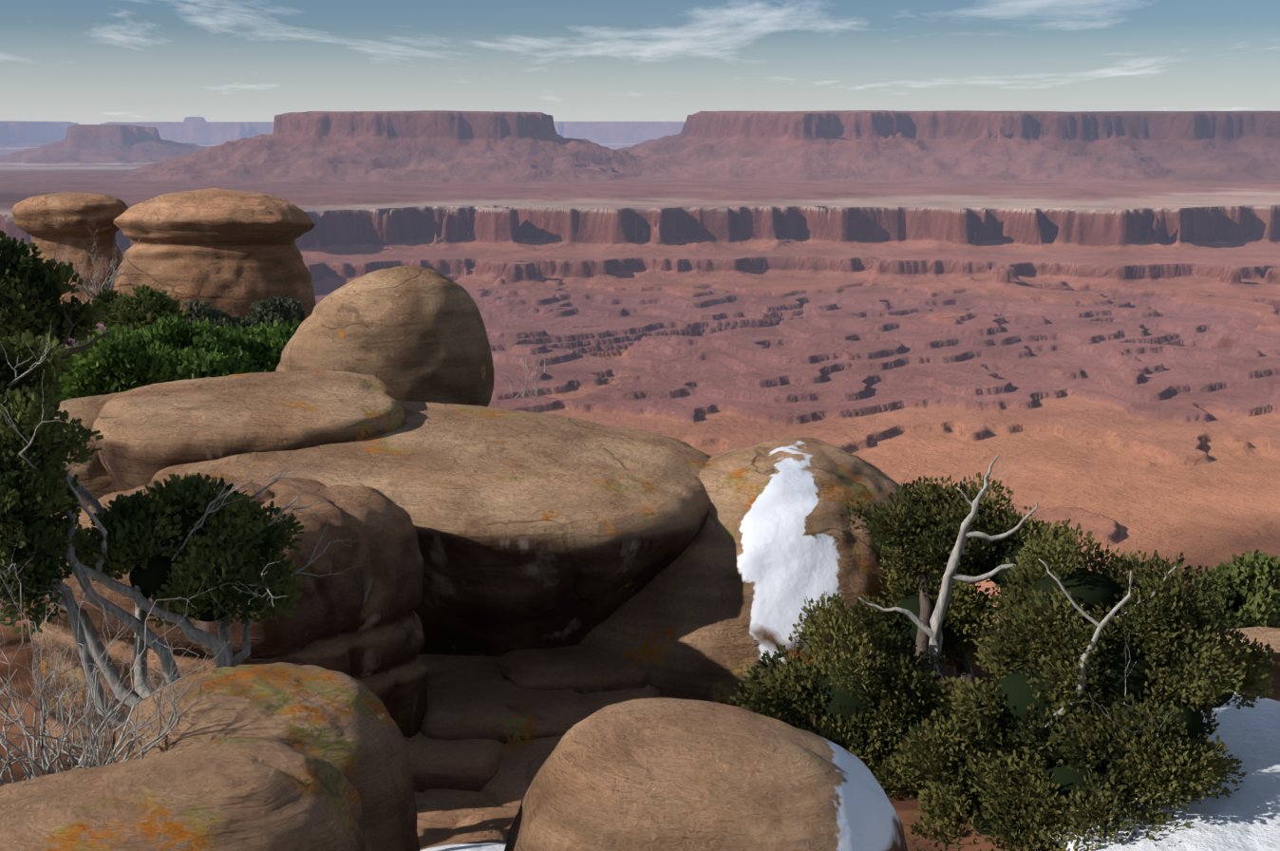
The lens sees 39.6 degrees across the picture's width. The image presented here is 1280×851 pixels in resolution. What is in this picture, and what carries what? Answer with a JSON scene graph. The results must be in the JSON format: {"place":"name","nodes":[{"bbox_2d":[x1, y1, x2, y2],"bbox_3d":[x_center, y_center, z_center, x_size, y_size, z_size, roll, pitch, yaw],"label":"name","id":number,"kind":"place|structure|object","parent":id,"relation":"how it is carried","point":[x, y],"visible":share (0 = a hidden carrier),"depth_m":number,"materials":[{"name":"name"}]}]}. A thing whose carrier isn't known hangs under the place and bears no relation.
{"place":"outdoors","nodes":[
{"label":"outdoors","id":0,"kind":"place"},
{"bbox_2d":[0,230,104,379],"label":"juniper tree","id":1,"kind":"object","parent":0,"point":[32,274],"depth_m":22.56,"materials":[{"name":"green plant"}]},
{"bbox_2d":[0,110,1279,850],"bbox_3d":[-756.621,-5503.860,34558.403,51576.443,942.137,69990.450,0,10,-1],"label":"canyon terrain","id":2,"kind":"structure","parent":0,"point":[1080,312],"depth_m":5622.35,"materials":[{"name":"brown stone"}]},
{"bbox_2d":[8,225,123,381],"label":"dead branches","id":3,"kind":"object","parent":2,"relation":"on","point":[81,348],"visible":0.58,"depth_m":22.86,"materials":[{"name":"grey wood"}]},
{"bbox_2d":[11,191,129,319],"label":"hoodoo","id":4,"kind":"object","parent":2,"relation":"on","point":[56,220],"visible":0.56,"depth_m":55.72,"materials":[{"name":"brown stone"}]},
{"bbox_2d":[1,617,169,772],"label":"dead shrub","id":5,"kind":"object","parent":2,"relation":"on","point":[71,762],"visible":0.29,"depth_m":7.38,"materials":[{"name":"grey plant"}]},
{"bbox_2d":[49,391,124,516],"bbox_3d":[-4.189,0.281,14.520,1.854,1.285,1.819,0,10,-1],"label":"boulder","id":6,"kind":"object","parent":2,"relation":"on","point":[95,480],"visible":0.17,"depth_m":13.68,"materials":[{"name":"brown stone"}]},
{"bbox_2d":[45,214,143,300],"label":"dead bush","id":7,"kind":"object","parent":2,"relation":"on","point":[95,290],"visible":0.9,"depth_m":49.52,"materials":[{"name":"grey plant"}]},
{"bbox_2d":[0,522,272,787],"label":"dead shrub","id":8,"kind":"object","parent":2,"relation":"on","point":[31,757],"visible":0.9,"depth_m":6.74,"materials":[{"name":"grey plant"}]},
{"bbox_2d":[91,283,188,333],"bbox_3d":[-10.867,-2.277,38.435,2.286,1.585,2.118,0,10,-1],"label":"round shrub","id":9,"kind":"object","parent":2,"relation":"on","point":[143,308],"depth_m":38.05,"materials":[{"name":"green plant"}]},
{"bbox_2d":[47,325,254,400],"bbox_3d":[-7.380,-0.841,26.150,3.645,1.510,2.812,0,10,-1],"label":"shrub","id":10,"kind":"object","parent":2,"relation":"on","point":[164,364],"depth_m":25.19,"materials":[{"name":"green plant"}]},
{"bbox_2d":[0,328,308,725],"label":"juniper tree","id":11,"kind":"object","parent":2,"relation":"on","point":[200,557],"depth_m":8.82,"materials":[{"name":"green plant"}]},
{"bbox_2d":[91,312,270,375],"bbox_3d":[-6.966,-0.917,26.785,2.955,1.605,2.636,0,10,-1],"label":"shrub","id":12,"kind":"object","parent":2,"relation":"on","point":[205,337],"depth_m":26.43,"materials":[{"name":"green plant"}]},
{"bbox_2d":[0,320,367,668],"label":"dead branches","id":13,"kind":"object","parent":2,"relation":"on","point":[193,633],"visible":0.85,"depth_m":8.87,"materials":[{"name":"grey wood"}]},
{"bbox_2d":[0,736,374,850],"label":"boulder","id":14,"kind":"object","parent":2,"relation":"on","point":[246,794],"visible":1,"depth_m":5.91,"materials":[{"name":"brown stone"}]},
{"bbox_2d":[112,188,316,318],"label":"hoodoo","id":15,"kind":"object","parent":2,"relation":"on","point":[232,253],"visible":0.65,"depth_m":53.25,"materials":[{"name":"brown stone"}]},
{"bbox_2d":[178,297,257,331],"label":"sage bush","id":16,"kind":"object","parent":2,"relation":"on","point":[197,310],"depth_m":42.53,"materials":[{"name":"green plant"}]},
{"bbox_2d":[31,472,429,772],"bbox_3d":[-2.511,1.396,10.960,2.056,2.056,1.859,5,11,28],"label":"boulder","id":17,"kind":"object","parent":2,"relation":"on","point":[363,623],"visible":0.42,"depth_m":10.46,"materials":[{"name":"brown stone"}]},
{"bbox_2d":[211,317,301,372],"bbox_3d":[-5.645,-0.995,27.504,2.681,1.276,2.200,0,10,-1],"label":"shrub","id":18,"kind":"object","parent":2,"relation":"on","point":[271,342],"depth_m":27.26,"materials":[{"name":"green plant"}]},
{"bbox_2d":[110,661,420,850],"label":"boulder","id":19,"kind":"object","parent":2,"relation":"on","point":[346,725],"visible":0.58,"depth_m":7.34,"materials":[{"name":"brown stone"}]},
{"bbox_2d":[242,294,307,330],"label":"sage bush","id":20,"kind":"object","parent":2,"relation":"on","point":[289,309],"depth_m":44.64,"materials":[{"name":"green plant"}]},
{"bbox_2d":[148,400,711,656],"bbox_3d":[-1.495,1.288,13.383,4.269,2.678,3.304,2,10,14],"label":"boulder","id":21,"kind":"object","parent":2,"relation":"on","point":[535,530],"visible":0.4,"depth_m":12.07,"materials":[{"name":"brown stone"}]},
{"bbox_2d":[92,370,406,491],"bbox_3d":[-2.948,0.501,13.621,2.392,1.649,2.462,0,10,-1],"label":"boulder","id":22,"kind":"object","parent":21,"relation":"on","point":[148,432],"visible":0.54,"depth_m":12.74,"materials":[{"name":"brown stone"}]},
{"bbox_2d":[275,265,494,406],"bbox_3d":[-2.571,-0.492,17.840,2.223,2.229,2.045,0,10,-1],"label":"boulder","id":23,"kind":"object","parent":21,"relation":"on","point":[413,333],"visible":0.56,"depth_m":17.13,"materials":[{"name":"brown stone"}]},
{"bbox_2d":[427,677,438,681],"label":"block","id":24,"kind":"structure","parent":2,"relation":"on","point":[431,679],"depth_m":11.83,"materials":[{"name":"brown stone"}]},
{"bbox_2d":[414,791,458,828],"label":"rock","id":25,"kind":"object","parent":2,"relation":"on","point":[431,813],"depth_m":10.26,"materials":[{"name":"brown stone"}]},
{"bbox_2d":[406,731,504,792],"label":"block","id":26,"kind":"structure","parent":2,"relation":"on","point":[470,764],"depth_m":10.71,"materials":[{"name":"brown stone"}]},
{"bbox_2d":[415,654,505,680],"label":"block","id":27,"kind":"structure","parent":2,"relation":"on","point":[471,668],"depth_m":12.05,"materials":[{"name":"brown stone"}]},
{"bbox_2d":[416,824,508,850],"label":"rock","id":28,"kind":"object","parent":2,"relation":"on","point":[428,837],"depth_m":9.68,"materials":[{"name":"brown stone"}]},
{"bbox_2d":[420,843,506,850],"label":"snow patch","id":29,"kind":"object","parent":28,"relation":"on","point":[477,847],"visible":0.73,"depth_m":9.26,"materials":[{"name":"white snow"}]},
{"bbox_2d":[421,789,504,825],"bbox_3d":[-0.885,2.523,10.612,1.059,0.658,0.867,0,10,-1],"label":"rock","id":30,"kind":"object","parent":2,"relation":"on","point":[461,804],"depth_m":10.49,"materials":[{"name":"brown stone"}]},
{"bbox_2d":[455,807,519,833],"bbox_3d":[-0.584,2.534,10.028,0.810,0.621,0.822,-5,11,-25],"label":"rock","id":31,"kind":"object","parent":2,"relation":"on","point":[503,818],"depth_m":10.07,"materials":[{"name":"brown stone"}]},
{"bbox_2d":[480,734,563,808],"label":"block","id":32,"kind":"structure","parent":2,"relation":"on","point":[508,784],"depth_m":10.75,"materials":[{"name":"brown stone"}]},
{"bbox_2d":[418,679,592,743],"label":"block","id":33,"kind":"structure","parent":32,"relation":"on","point":[505,711],"depth_m":11.21,"materials":[{"name":"brown stone"}]},
{"bbox_2d":[503,336,549,398],"bbox_3d":[-1.031,-0.509,15.932,0.444,0.538,0.466,0,10,-1],"label":"shrub","id":34,"kind":"object","parent":2,"relation":"on","point":[525,387],"visible":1,"depth_m":15.98,"materials":[{"name":"grey plant"}]},
{"bbox_2d":[496,643,646,694],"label":"block","id":35,"kind":"structure","parent":2,"relation":"on","point":[582,668],"depth_m":11.87,"materials":[{"name":"brown stone"}]},
{"bbox_2d":[581,683,661,713],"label":"block","id":36,"kind":"structure","parent":2,"relation":"on","point":[593,702],"depth_m":11.70,"materials":[{"name":"brown stone"}]},
{"bbox_2d":[504,697,907,850],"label":"boulder","id":37,"kind":"object","parent":2,"relation":"on","point":[659,774],"visible":1,"depth_m":7.26,"materials":[{"name":"brown stone"}]},
{"bbox_2d":[580,436,964,718],"bbox_3d":[0.821,1.816,13.605,3.420,3.472,3.540,0,10,-1],"label":"boulder","id":38,"kind":"object","parent":2,"relation":"on","point":[775,541],"visible":0.31,"depth_m":12.15,"materials":[{"name":"brown stone"}]},
{"bbox_2d":[727,471,1279,850],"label":"juniper tree","id":39,"kind":"object","parent":2,"relation":"on","point":[1033,636],"depth_m":10.19,"materials":[{"name":"green plant"}]},
{"bbox_2d":[1002,691,1279,850],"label":"snow patch","id":40,"kind":"object","parent":2,"relation":"on","point":[1250,737],"visible":0.1,"depth_m":10.28,"materials":[{"name":"white snow"}]},
{"bbox_2d":[1040,789,1258,850],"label":"snow patch","id":41,"kind":"object","parent":2,"relation":"on","point":[1218,824],"visible":0.17,"depth_m":9.34,"materials":[{"name":"white snow"}]},
{"bbox_2d":[1191,548,1279,628],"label":"shrub","id":42,"kind":"object","parent":2,"relation":"on","point":[1261,608],"depth_m":21.35,"materials":[{"name":"green plant"}]},
{"bbox_2d":[1217,626,1279,652],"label":"boulder","id":43,"kind":"object","parent":2,"relation":"on","point":[1266,635],"visible":0.04,"depth_m":14.54,"materials":[{"name":"brown stone"}]},
{"bbox_2d":[0,0,1279,124],"label":"sky","id":44,"kind":"structure","parent":0,"point":[82,62],"materials":[{"name":"blue"}]},
{"bbox_2d":[777,439,1186,787],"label":"dead branches","id":45,"kind":"object","parent":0,"point":[934,631],"visible":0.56,"depth_m":10.97,"materials":[{"name":"grey wood"}]}
]}

